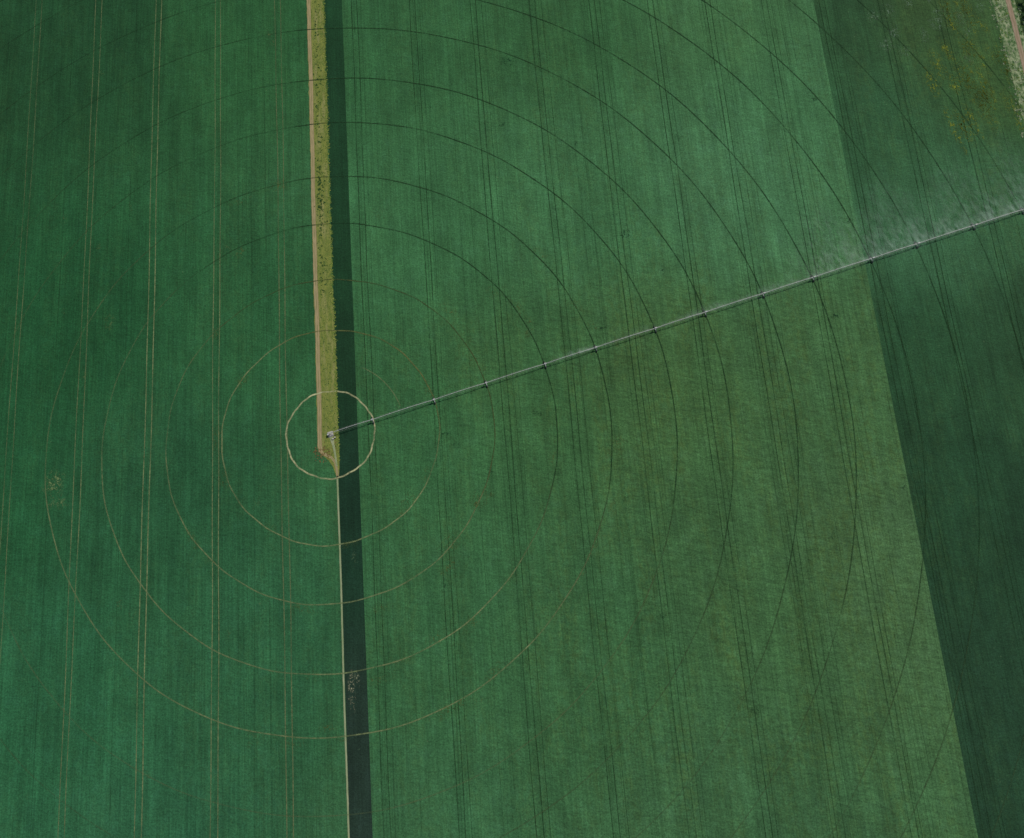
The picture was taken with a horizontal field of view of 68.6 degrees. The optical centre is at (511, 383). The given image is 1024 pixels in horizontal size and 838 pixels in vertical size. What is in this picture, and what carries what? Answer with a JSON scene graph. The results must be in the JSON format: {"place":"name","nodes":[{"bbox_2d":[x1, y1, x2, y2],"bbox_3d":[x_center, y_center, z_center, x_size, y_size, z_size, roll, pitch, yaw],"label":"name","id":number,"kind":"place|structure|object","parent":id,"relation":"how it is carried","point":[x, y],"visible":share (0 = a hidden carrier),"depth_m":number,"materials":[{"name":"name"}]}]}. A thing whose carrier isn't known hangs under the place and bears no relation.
{"place":"outdoors","nodes":[
{"label":"outdoors","id":0,"kind":"place"},
{"bbox_2d":[0,0,349,837],"bbox_3d":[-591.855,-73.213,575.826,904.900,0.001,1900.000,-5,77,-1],"label":"crop field","id":1,"kind":"structure","parent":0,"point":[96,322],"depth_m":551.57,"materials":[{"name":"green plant"}]},
{"bbox_2d":[307,0,337,478],"bbox_3d":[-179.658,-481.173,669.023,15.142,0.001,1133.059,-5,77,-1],"label":"dirt road","id":2,"kind":"structure","parent":0,"point":[318,372],"depth_m":585.16,"materials":[{"name":"brown soil"}]},
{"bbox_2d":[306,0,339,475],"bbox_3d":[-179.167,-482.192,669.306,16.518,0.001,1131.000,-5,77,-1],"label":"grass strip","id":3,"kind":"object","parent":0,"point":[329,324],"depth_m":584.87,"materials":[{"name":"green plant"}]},
{"bbox_2d":[313,0,339,464],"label":"grass tufts","id":4,"kind":"object","parent":3,"relation":"on","point":[330,293],"visible":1,"depth_m":587.81,"materials":[{"name":"green plant"}]},
{"bbox_2d":[329,436,337,465],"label":"access path","id":5,"kind":"structure","parent":0,"point":[332,441],"depth_m":549.86,"materials":[{"name":"green plant"}]},
{"bbox_2d":[337,479,349,837],"bbox_3d":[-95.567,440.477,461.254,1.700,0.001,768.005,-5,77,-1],"label":"dirt path","id":6,"kind":"structure","parent":0,"point":[343,661],"depth_m":517.19,"materials":[{"name":"beige soil"}]},
{"bbox_2d":[0,0,1023,837],"bbox_3d":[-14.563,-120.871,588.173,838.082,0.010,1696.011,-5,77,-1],"label":"tractor tracks","id":7,"kind":"object","parent":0,"point":[502,404],"visible":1,"depth_m":564.84,"materials":[{"name":"green plant"}]},
{"bbox_2d":[46,1,1020,728],"bbox_3d":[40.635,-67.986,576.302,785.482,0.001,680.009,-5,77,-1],"label":"lodged crop patches","id":8,"kind":"object","parent":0,"point":[848,221],"visible":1,"depth_m":616.95,"materials":[{"name":"plant"}]},
{"bbox_2d":[46,0,1023,767],"bbox_3d":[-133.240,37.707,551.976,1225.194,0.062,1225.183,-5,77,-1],"label":"irrigator wheel tracks","id":9,"kind":"object","parent":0,"point":[536,344],"visible":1,"depth_m":567.39,"materials":[{"name":"green plant"}]},
{"bbox_2d":[342,0,977,837],"bbox_3d":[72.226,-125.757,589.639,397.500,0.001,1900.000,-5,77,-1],"label":"crop field","id":10,"kind":"structure","parent":0,"point":[632,656],"depth_m":550.61,"materials":[{"name":"green plant"}]},
{"bbox_2d":[813,0,1023,837],"bbox_3d":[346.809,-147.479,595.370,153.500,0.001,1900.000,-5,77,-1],"label":"crop field","id":11,"kind":"structure","parent":0,"point":[950,467],"depth_m":575.68,"materials":[{"name":"green plant"}]},
{"bbox_2d":[992,0,1023,120],"bbox_3d":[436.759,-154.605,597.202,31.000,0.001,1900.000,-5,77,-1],"label":"road verge","id":12,"kind":"structure","parent":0,"point":[1009,38],"depth_m":626.80,"materials":[{"name":"green plant"}]},
{"bbox_2d":[989,0,1023,135],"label":"verge scrub","id":13,"kind":"object","parent":12,"relation":"on","point":[1012,59],"visible":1,"depth_m":623.16,"materials":[{"name":"green plant"}]},
{"bbox_2d":[1006,0,1023,70],"bbox_3d":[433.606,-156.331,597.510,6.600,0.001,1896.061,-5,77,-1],"label":"dirt road","id":14,"kind":"structure","parent":0,"point":[1015,30],"depth_m":628.61,"materials":[{"name":"soil"}]},
{"bbox_2d":[1015,0,1023,32],"bbox_3d":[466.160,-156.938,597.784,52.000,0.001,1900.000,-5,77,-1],"label":"woodland floor","id":15,"kind":"structure","parent":0,"point":[1020,4],"depth_m":633.47,"materials":[{"name":"green plant"}]},
{"label":"ground","id":16,"kind":"structure","parent":0,"visible":0},
{"bbox_2d":[324,0,372,837],"bbox_3d":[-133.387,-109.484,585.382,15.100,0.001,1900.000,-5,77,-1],"label":"crop strip","id":17,"kind":"object","parent":16,"relation":"on","point":[359,790],"visible":1,"depth_m":549.47,"materials":[{"name":"green plant"}]},
{"bbox_2d":[327,207,1023,439],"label":"pivot irrigator","id":18,"kind":"object","parent":16,"relation":"on","point":[330,434],"visible":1,"depth_m":568.51,"materials":[{"name":"metal"}]}
]}

